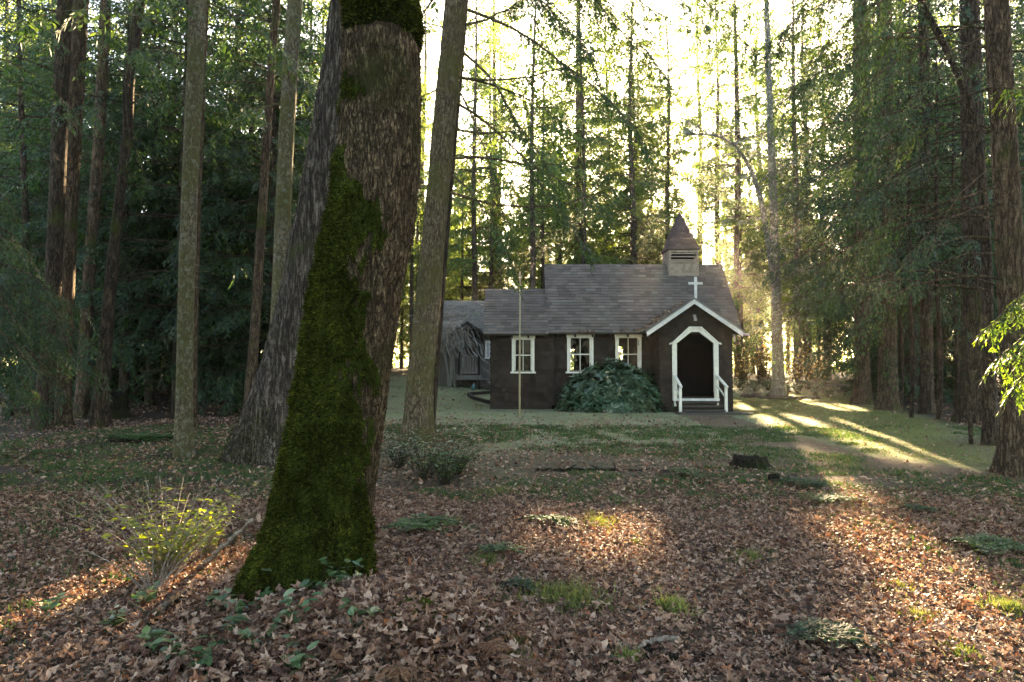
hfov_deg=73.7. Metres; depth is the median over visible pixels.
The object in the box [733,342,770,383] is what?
shrub
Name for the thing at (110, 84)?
hemlock tree
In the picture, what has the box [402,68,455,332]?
fir tree
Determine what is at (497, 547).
fallen bough
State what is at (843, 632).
fallen bough
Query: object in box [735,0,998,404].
fir tree
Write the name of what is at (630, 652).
grass tuft
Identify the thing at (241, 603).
salal sprig
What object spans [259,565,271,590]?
salal sprig
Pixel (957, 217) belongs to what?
hemlock tree
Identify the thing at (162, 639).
salal sprig
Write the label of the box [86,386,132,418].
tree stump
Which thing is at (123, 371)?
hemlock tree
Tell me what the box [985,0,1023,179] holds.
fir tree
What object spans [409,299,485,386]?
vine
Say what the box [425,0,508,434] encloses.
fir tree
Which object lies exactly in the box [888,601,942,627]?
grass tuft
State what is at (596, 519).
grass tuft
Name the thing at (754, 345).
fir tree
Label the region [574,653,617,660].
fallen log
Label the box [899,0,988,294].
fir tree
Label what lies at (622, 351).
young fir
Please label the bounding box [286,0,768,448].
fir tree
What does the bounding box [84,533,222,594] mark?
twig clump
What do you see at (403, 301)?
young fir
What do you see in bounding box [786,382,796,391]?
shrub
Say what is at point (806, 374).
shrub
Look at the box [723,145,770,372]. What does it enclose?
fir tree
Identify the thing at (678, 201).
fir tree
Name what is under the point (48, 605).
salal sprig
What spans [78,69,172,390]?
hemlock tree
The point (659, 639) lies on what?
fallen branch
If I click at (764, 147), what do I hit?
fir tree
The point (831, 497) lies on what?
fallen bough
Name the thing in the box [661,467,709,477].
fallen bough
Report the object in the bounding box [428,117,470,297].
fir tree
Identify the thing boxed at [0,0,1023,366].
sky
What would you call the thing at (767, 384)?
shrub
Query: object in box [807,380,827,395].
shrub
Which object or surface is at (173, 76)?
fir tree
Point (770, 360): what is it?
shrub
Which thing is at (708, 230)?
fir tree
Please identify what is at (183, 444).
fir tree
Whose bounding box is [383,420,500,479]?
shrub
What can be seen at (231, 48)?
fir tree
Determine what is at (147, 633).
salal sprig
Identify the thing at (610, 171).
fir tree
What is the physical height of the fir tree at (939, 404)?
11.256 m
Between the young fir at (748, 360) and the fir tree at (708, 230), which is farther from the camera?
the fir tree at (708, 230)
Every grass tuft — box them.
[457,541,506,572]
[459,571,694,622]
[472,483,534,494]
[482,613,549,681]
[568,509,622,534]
[575,510,599,517]
[602,642,643,673]
[612,533,651,548]
[652,584,701,624]
[716,536,795,569]
[766,492,880,509]
[863,574,929,599]
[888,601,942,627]
[929,634,1000,672]
[972,591,1023,618]
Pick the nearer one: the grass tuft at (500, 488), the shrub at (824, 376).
the grass tuft at (500, 488)
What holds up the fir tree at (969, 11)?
on the ground at (890, 461)
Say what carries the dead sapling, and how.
on the ground at (890, 461)
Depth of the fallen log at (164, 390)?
28.73 m
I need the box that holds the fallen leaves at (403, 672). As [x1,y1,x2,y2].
[364,622,455,681]
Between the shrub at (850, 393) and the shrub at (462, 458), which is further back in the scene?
the shrub at (850, 393)
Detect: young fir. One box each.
[396,272,417,368]
[444,268,457,300]
[445,269,467,298]
[493,262,516,288]
[620,347,623,358]
[732,326,757,376]
[782,300,813,374]
[802,291,845,377]
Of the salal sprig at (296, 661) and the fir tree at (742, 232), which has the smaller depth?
the salal sprig at (296, 661)
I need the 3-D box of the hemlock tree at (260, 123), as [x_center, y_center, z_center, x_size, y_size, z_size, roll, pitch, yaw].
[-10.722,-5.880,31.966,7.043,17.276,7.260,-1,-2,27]
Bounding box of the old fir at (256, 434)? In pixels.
[216,0,341,467]
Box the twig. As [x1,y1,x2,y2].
[798,610,863,626]
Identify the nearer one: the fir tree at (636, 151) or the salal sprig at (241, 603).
the salal sprig at (241, 603)
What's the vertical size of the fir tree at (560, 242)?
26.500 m
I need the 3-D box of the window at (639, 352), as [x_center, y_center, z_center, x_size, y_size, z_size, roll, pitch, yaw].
[4.002,0.401,23.503,0.946,1.301,0.117,0,-2,0]
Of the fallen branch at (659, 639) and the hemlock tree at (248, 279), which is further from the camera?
the hemlock tree at (248, 279)
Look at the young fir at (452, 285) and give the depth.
52.48 m
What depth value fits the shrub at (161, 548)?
4.96 m
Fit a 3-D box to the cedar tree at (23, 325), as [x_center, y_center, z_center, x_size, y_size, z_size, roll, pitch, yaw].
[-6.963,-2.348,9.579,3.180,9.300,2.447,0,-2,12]
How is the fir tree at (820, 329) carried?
on the ground at (890, 461)
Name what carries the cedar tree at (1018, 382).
on the ground at (890, 461)
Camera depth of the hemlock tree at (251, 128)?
25.20 m
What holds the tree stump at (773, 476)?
on the ground at (890, 461)
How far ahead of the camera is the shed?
32.96 m
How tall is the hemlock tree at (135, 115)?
18.559 m
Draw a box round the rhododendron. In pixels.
[554,356,674,412]
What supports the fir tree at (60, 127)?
on the ground at (890, 461)
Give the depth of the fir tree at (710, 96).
57.02 m
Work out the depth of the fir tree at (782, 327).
96.31 m
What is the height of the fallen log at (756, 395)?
0.630 m
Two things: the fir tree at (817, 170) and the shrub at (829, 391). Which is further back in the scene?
the fir tree at (817, 170)
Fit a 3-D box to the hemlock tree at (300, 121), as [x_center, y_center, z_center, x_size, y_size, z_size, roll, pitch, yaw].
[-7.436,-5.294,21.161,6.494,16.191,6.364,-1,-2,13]
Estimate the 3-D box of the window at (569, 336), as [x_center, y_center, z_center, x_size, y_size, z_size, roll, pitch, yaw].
[2.347,0.430,23.483,1.005,1.361,0.155,0,-2,0]
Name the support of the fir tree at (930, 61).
on the ground at (890, 461)
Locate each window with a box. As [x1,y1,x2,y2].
[484,341,490,358]
[510,335,535,372]
[566,334,593,372]
[614,334,641,371]
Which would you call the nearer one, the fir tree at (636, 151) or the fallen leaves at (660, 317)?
the fallen leaves at (660, 317)
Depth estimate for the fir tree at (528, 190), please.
62.03 m
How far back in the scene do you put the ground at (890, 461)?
9.55 m
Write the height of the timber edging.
0.353 m
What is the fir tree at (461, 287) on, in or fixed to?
on the ground at (890, 461)
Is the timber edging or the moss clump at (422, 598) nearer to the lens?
the moss clump at (422, 598)
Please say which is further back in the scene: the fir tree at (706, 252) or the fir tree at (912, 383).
the fir tree at (706, 252)
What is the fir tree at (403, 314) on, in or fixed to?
on the ground at (890, 461)
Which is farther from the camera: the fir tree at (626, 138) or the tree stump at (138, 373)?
the fir tree at (626, 138)
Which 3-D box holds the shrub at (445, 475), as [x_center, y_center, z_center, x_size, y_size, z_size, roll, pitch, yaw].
[-0.875,1.651,9.174,1.125,0.638,1.510,0,-2,0]
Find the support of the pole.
on the ground at (890, 461)
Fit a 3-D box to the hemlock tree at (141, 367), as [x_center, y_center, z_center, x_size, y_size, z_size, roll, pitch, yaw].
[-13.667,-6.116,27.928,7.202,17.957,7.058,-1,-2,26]
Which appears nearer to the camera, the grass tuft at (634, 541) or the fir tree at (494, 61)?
the grass tuft at (634, 541)
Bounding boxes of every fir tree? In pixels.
[0,0,37,198]
[0,0,50,360]
[0,0,125,187]
[0,0,125,407]
[0,0,156,430]
[0,0,178,417]
[0,0,186,427]
[0,2,35,150]
[3,0,241,427]
[8,0,315,457]
[72,0,284,427]
[119,2,226,374]
[144,0,328,405]
[162,0,325,323]
[206,0,266,353]
[209,0,267,366]
[280,0,329,145]
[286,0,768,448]
[301,0,329,114]
[304,0,328,83]
[392,298,408,368]
[394,295,409,367]
[395,240,419,368]
[396,264,447,352]
[400,69,452,353]
[401,191,421,309]
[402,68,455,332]
[404,0,483,290]
[408,149,511,336]
[421,0,525,300]
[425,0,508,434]
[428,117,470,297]
[445,0,551,300]
[445,224,471,299]
[446,140,471,289]
[453,0,538,288]
[457,9,539,298]
[461,139,486,299]
[475,0,590,288]
[493,0,658,369]
[499,29,580,288]
[512,110,553,275]
[514,81,573,284]
[521,84,592,287]
[522,0,628,263]
[535,32,601,273]
[562,65,603,251]
[564,3,658,263]
[571,0,682,263]
[581,1,686,263]
[587,111,623,250]
[595,49,673,263]
[608,0,722,263]
[622,46,685,261]
[628,32,707,259]
[650,0,753,309]
[657,0,767,291]
[674,0,812,382]
[703,131,752,337]
[703,170,727,267]
[703,225,733,339]
[705,213,771,357]
[706,0,818,376]
[721,205,771,383]
[722,137,767,373]
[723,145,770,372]
[724,0,1023,477]
[729,0,852,385]
[732,271,771,374]
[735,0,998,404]
[741,0,850,382]
[742,75,801,359]
[742,256,771,373]
[747,101,803,336]
[755,0,998,410]
[764,101,791,374]
[764,297,791,346]
[778,0,853,378]
[782,208,845,350]
[783,213,853,375]
[798,0,1023,413]
[808,0,1023,424]
[812,0,901,238]
[820,4,912,252]
[872,90,909,409]
[874,0,960,384]
[882,43,943,417]
[886,0,1023,445]
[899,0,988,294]
[914,0,1016,361]
[915,40,960,418]
[939,80,959,409]
[947,0,1023,197]
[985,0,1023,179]
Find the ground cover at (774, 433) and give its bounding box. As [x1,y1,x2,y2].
[0,423,1023,681]
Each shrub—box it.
[55,471,270,577]
[163,496,238,556]
[380,427,433,467]
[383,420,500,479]
[400,438,487,484]
[432,445,481,473]
[732,341,766,385]
[732,343,765,385]
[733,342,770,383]
[733,377,748,389]
[740,378,766,391]
[743,344,784,385]
[760,378,771,389]
[764,342,791,370]
[784,341,811,387]
[785,339,829,388]
[785,376,807,393]
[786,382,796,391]
[796,342,828,384]
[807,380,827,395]
[811,339,842,389]
[812,382,837,396]
[842,388,851,398]
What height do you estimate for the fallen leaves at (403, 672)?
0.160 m
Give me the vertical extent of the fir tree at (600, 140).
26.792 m
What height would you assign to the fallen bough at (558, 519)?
0.110 m
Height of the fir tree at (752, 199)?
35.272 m
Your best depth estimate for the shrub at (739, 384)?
36.06 m
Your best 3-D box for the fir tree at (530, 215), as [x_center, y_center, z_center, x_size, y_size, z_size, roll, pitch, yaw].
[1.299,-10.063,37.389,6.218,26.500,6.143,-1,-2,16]
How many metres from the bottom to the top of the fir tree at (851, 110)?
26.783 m
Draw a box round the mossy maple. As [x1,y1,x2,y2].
[229,0,426,605]
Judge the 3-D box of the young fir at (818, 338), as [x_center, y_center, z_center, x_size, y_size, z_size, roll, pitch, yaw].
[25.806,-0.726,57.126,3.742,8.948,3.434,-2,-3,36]
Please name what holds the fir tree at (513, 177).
on the ground at (890, 461)
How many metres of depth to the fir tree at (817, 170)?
52.25 m
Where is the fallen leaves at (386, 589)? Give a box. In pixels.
[0,375,1023,681]
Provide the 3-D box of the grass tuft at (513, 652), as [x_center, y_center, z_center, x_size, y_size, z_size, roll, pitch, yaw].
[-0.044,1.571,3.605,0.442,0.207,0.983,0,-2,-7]
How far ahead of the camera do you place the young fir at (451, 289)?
42.68 m
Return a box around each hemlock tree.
[0,0,119,386]
[0,0,144,402]
[0,0,169,406]
[0,27,53,383]
[0,48,42,378]
[0,55,50,353]
[14,0,226,402]
[38,19,144,352]
[39,26,172,373]
[40,0,293,412]
[74,0,233,404]
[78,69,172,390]
[79,1,241,402]
[130,0,328,415]
[130,79,241,388]
[138,44,204,375]
[146,0,304,407]
[165,61,261,371]
[166,0,322,358]
[199,1,323,403]
[208,101,264,349]
[225,42,313,355]
[801,71,948,391]
[818,74,960,398]
[826,0,998,403]
[847,33,999,396]
[849,32,993,391]
[916,94,996,385]
[943,0,1023,364]
[986,43,1023,394]
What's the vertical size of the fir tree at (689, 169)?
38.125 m
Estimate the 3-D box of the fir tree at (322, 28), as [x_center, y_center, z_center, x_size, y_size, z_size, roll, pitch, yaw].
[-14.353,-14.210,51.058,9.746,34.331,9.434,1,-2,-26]
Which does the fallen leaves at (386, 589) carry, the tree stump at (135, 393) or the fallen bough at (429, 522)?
the fallen bough at (429, 522)
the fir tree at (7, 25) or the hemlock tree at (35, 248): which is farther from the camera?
the fir tree at (7, 25)
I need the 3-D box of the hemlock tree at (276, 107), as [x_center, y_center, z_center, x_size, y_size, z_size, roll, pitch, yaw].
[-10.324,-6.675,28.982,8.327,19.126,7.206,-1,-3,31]
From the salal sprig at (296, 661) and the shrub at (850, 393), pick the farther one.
the shrub at (850, 393)
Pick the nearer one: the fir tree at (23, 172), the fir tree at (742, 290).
the fir tree at (23, 172)
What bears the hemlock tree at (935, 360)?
on the ground at (890, 461)
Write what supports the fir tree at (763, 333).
on the ground at (890, 461)
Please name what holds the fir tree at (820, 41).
on the ground at (890, 461)
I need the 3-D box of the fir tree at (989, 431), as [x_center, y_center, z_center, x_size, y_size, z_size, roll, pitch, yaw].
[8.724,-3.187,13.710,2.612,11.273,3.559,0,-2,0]
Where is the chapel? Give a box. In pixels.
[483,212,752,414]
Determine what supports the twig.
on the ground at (890, 461)
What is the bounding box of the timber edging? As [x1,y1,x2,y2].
[467,391,490,403]
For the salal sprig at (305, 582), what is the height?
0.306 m
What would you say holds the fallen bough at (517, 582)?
on the ground at (890, 461)
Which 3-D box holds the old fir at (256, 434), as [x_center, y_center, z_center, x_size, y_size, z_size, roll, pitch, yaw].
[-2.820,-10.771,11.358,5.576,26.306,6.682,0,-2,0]
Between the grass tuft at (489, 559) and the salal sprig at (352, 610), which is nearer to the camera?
the salal sprig at (352, 610)
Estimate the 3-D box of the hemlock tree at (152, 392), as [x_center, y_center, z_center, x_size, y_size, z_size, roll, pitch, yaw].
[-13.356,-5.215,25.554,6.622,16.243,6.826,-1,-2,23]
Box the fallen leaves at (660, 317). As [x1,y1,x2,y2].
[579,300,685,332]
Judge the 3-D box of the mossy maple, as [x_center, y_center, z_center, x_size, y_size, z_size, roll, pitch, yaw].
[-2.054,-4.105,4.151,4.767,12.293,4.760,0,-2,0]
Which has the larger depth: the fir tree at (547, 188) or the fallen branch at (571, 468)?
the fir tree at (547, 188)
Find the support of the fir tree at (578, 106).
on the ground at (890, 461)
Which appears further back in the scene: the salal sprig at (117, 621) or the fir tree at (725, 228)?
the fir tree at (725, 228)
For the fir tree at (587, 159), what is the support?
on the ground at (890, 461)
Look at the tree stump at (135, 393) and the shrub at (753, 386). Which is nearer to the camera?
the tree stump at (135, 393)
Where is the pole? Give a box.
[519,271,520,416]
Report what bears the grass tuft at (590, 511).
on the ground at (890, 461)
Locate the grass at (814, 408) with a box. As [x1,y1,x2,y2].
[164,382,1019,493]
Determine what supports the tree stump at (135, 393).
on the ground at (890, 461)
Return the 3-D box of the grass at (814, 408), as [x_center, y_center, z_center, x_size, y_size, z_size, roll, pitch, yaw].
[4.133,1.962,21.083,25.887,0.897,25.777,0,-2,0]
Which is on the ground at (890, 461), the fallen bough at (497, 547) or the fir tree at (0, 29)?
the fir tree at (0, 29)
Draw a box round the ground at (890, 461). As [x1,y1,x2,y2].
[0,367,1023,681]
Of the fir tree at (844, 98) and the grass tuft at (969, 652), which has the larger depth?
the fir tree at (844, 98)
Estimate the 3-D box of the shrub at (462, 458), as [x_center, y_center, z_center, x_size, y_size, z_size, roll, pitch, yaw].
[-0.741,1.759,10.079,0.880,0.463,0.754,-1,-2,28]
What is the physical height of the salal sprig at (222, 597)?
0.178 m
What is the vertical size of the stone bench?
0.580 m
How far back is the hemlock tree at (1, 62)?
33.55 m
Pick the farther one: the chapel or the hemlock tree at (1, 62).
the hemlock tree at (1, 62)
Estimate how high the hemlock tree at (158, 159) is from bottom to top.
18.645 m
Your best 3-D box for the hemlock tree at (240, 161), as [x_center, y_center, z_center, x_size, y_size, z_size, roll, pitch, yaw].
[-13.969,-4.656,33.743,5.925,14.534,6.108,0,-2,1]
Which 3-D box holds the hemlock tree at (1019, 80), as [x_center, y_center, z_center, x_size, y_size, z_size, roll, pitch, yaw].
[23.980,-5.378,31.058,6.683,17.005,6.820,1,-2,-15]
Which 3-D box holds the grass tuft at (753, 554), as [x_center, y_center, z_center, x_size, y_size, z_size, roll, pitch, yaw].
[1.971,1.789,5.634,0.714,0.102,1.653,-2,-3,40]
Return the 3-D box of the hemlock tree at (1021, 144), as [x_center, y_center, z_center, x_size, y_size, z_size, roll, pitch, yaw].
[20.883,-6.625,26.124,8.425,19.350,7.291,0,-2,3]
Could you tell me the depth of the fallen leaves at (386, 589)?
4.83 m
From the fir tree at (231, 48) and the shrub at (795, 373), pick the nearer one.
the shrub at (795, 373)
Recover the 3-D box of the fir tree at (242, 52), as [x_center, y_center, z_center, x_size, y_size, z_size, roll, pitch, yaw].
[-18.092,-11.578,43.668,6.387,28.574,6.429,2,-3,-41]
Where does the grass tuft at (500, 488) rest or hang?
on the ground at (890, 461)
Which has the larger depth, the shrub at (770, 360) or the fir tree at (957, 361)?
the shrub at (770, 360)
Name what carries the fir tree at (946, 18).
on the ground at (890, 461)
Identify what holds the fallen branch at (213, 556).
on the ground at (890, 461)
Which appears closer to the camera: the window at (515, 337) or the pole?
the pole
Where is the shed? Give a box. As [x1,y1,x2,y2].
[438,301,490,388]
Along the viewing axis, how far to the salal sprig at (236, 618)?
3.60 m
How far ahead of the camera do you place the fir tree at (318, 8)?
42.88 m
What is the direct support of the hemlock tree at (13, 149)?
on the ground at (890, 461)
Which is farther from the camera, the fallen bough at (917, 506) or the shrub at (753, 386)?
the shrub at (753, 386)
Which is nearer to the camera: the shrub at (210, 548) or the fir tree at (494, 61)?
the shrub at (210, 548)
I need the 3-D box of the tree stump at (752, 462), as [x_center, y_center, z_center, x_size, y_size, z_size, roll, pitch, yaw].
[3.692,1.862,10.537,0.715,0.223,0.697,0,-2,0]
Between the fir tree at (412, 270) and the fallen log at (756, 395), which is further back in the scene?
the fir tree at (412, 270)
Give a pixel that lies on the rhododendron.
(613, 388)
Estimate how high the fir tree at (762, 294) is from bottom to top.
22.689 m
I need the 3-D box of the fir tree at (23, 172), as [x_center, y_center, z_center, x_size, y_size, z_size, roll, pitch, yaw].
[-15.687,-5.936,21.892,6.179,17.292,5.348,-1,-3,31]
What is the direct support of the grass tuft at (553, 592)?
on the ground at (890, 461)
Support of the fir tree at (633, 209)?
on the ground at (890, 461)
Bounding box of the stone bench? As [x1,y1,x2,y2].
[827,384,851,394]
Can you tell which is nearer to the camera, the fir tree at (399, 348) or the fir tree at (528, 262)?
the fir tree at (528, 262)
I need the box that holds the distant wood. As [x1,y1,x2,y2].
[4,313,952,371]
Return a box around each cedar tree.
[0,0,111,452]
[971,87,1023,416]
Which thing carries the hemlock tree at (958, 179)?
on the ground at (890, 461)
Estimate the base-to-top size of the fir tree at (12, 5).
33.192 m
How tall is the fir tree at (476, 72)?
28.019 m
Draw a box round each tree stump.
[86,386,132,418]
[118,371,139,399]
[129,379,143,401]
[727,453,772,470]
[768,473,779,481]
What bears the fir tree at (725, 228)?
on the ground at (890, 461)
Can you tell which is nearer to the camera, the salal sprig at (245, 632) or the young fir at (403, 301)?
the salal sprig at (245, 632)
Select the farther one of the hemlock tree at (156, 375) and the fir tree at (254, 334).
the hemlock tree at (156, 375)
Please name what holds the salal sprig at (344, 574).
on the ground at (890, 461)
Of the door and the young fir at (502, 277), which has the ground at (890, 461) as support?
the young fir at (502, 277)
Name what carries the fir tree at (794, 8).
on the ground at (890, 461)
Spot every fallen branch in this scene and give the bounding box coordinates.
[197,518,253,570]
[536,461,652,471]
[637,635,679,648]
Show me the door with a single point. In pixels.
(460, 335)
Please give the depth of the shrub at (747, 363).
42.13 m
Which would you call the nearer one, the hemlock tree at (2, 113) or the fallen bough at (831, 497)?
the fallen bough at (831, 497)
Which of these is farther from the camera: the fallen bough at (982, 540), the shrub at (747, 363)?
the shrub at (747, 363)
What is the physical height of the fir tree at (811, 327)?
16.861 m
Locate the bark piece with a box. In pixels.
[642,644,708,662]
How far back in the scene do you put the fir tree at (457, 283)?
57.63 m
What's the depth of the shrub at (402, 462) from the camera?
10.67 m
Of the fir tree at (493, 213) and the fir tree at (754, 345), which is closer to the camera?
the fir tree at (493, 213)
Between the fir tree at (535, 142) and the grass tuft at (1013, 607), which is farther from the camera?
the fir tree at (535, 142)
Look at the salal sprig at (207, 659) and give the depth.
3.35 m
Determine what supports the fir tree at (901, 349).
on the ground at (890, 461)
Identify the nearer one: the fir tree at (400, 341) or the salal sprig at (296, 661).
the salal sprig at (296, 661)
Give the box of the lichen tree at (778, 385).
[661,0,844,395]
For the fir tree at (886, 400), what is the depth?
23.00 m
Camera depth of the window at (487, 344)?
32.96 m
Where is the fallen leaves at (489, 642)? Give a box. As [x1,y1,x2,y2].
[394,614,547,681]
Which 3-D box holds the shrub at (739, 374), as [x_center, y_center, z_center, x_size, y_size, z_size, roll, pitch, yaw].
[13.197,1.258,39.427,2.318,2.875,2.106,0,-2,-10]
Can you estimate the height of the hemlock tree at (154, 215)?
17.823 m
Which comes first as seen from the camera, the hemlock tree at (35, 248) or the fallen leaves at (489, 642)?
the fallen leaves at (489, 642)
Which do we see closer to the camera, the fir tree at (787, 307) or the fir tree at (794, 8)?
the fir tree at (794, 8)
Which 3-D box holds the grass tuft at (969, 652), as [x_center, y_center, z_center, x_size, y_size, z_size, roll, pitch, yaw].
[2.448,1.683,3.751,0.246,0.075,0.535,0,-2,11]
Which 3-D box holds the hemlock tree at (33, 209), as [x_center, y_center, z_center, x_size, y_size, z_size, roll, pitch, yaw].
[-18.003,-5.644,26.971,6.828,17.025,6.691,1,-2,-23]
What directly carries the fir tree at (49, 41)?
on the ground at (890, 461)
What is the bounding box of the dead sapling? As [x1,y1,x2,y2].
[948,301,973,443]
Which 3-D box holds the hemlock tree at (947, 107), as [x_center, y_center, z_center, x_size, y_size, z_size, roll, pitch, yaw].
[19.247,-5.859,32.048,7.078,18.008,7.222,0,-2,-4]
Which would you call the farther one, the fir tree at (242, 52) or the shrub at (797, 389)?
the fir tree at (242, 52)
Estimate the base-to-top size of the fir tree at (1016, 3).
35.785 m
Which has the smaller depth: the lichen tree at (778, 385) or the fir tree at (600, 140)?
the lichen tree at (778, 385)
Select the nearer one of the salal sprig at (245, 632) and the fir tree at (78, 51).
the salal sprig at (245, 632)
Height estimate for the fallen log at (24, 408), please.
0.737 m
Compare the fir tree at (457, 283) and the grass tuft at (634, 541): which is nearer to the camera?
the grass tuft at (634, 541)
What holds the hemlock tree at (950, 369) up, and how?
on the ground at (890, 461)
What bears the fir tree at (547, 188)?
on the ground at (890, 461)
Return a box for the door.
[460,335,477,373]
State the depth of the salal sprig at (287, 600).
3.53 m
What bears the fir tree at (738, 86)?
on the ground at (890, 461)
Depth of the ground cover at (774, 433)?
10.10 m
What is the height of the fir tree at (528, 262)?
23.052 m
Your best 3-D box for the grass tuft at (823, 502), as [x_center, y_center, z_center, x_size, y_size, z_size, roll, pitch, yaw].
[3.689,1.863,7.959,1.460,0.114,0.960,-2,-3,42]
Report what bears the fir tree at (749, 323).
on the ground at (890, 461)
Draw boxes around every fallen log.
[0,397,90,415]
[155,379,240,393]
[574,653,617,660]
[740,386,819,399]
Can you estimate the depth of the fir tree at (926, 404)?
20.93 m
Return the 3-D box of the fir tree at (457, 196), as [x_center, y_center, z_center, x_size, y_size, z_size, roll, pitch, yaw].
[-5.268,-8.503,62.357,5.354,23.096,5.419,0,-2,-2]
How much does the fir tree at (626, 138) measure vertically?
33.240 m
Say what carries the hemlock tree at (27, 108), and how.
on the ground at (890, 461)
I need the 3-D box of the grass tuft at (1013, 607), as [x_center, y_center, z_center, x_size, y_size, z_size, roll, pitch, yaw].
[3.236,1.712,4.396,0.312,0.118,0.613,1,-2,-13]
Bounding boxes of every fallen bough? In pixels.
[94,432,173,441]
[376,512,477,536]
[470,541,528,554]
[500,576,538,592]
[515,514,577,528]
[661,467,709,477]
[773,477,832,490]
[774,616,898,654]
[789,491,863,504]
[897,502,940,513]
[941,532,1023,557]
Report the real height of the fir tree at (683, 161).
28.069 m
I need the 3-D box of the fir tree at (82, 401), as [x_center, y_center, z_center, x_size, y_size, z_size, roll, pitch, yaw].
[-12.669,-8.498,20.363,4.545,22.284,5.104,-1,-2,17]
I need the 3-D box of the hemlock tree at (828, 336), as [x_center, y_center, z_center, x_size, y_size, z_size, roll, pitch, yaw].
[18.313,-5.605,34.907,7.032,17.535,6.892,-2,-3,36]
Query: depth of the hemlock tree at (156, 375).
30.11 m
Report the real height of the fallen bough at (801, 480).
0.108 m
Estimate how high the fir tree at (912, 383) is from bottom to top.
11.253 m
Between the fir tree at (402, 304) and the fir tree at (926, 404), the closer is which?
the fir tree at (926, 404)
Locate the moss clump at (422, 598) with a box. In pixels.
[390,594,447,633]
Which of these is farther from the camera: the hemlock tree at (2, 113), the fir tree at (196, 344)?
the hemlock tree at (2, 113)
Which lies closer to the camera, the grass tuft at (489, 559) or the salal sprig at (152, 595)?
the salal sprig at (152, 595)
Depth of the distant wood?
110.04 m
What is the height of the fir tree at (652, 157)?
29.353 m
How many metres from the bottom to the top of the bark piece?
0.093 m
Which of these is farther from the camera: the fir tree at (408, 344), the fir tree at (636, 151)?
the fir tree at (408, 344)
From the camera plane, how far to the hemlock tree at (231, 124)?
36.45 m
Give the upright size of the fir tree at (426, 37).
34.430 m
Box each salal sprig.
[33,592,72,615]
[98,602,126,635]
[131,580,159,607]
[136,624,173,654]
[152,637,188,669]
[178,631,216,675]
[205,587,235,614]
[217,596,249,644]
[235,590,272,613]
[237,612,284,651]
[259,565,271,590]
[277,631,318,674]
[278,588,322,625]
[299,554,345,591]
[331,558,363,587]
[338,597,382,628]
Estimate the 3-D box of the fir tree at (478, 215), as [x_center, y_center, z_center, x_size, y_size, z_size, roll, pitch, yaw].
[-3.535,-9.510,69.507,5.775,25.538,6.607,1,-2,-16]
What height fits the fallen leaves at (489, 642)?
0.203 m
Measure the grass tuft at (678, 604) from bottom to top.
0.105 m
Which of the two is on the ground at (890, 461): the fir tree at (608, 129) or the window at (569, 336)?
the fir tree at (608, 129)
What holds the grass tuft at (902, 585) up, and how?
on the ground at (890, 461)
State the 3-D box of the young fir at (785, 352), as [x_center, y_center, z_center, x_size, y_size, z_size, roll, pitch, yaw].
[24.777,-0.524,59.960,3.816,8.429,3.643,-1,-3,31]
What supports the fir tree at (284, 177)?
on the ground at (890, 461)
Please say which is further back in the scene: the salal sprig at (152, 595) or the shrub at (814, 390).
the shrub at (814, 390)
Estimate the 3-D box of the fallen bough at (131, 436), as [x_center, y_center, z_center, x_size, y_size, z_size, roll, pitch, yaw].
[-7.827,2.022,14.409,1.702,0.151,1.059,0,-2,0]
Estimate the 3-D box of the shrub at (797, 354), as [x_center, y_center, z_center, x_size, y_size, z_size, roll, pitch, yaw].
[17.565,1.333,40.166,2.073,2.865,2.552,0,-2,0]
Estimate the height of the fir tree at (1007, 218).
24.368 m
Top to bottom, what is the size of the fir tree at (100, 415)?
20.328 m
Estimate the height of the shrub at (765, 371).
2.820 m

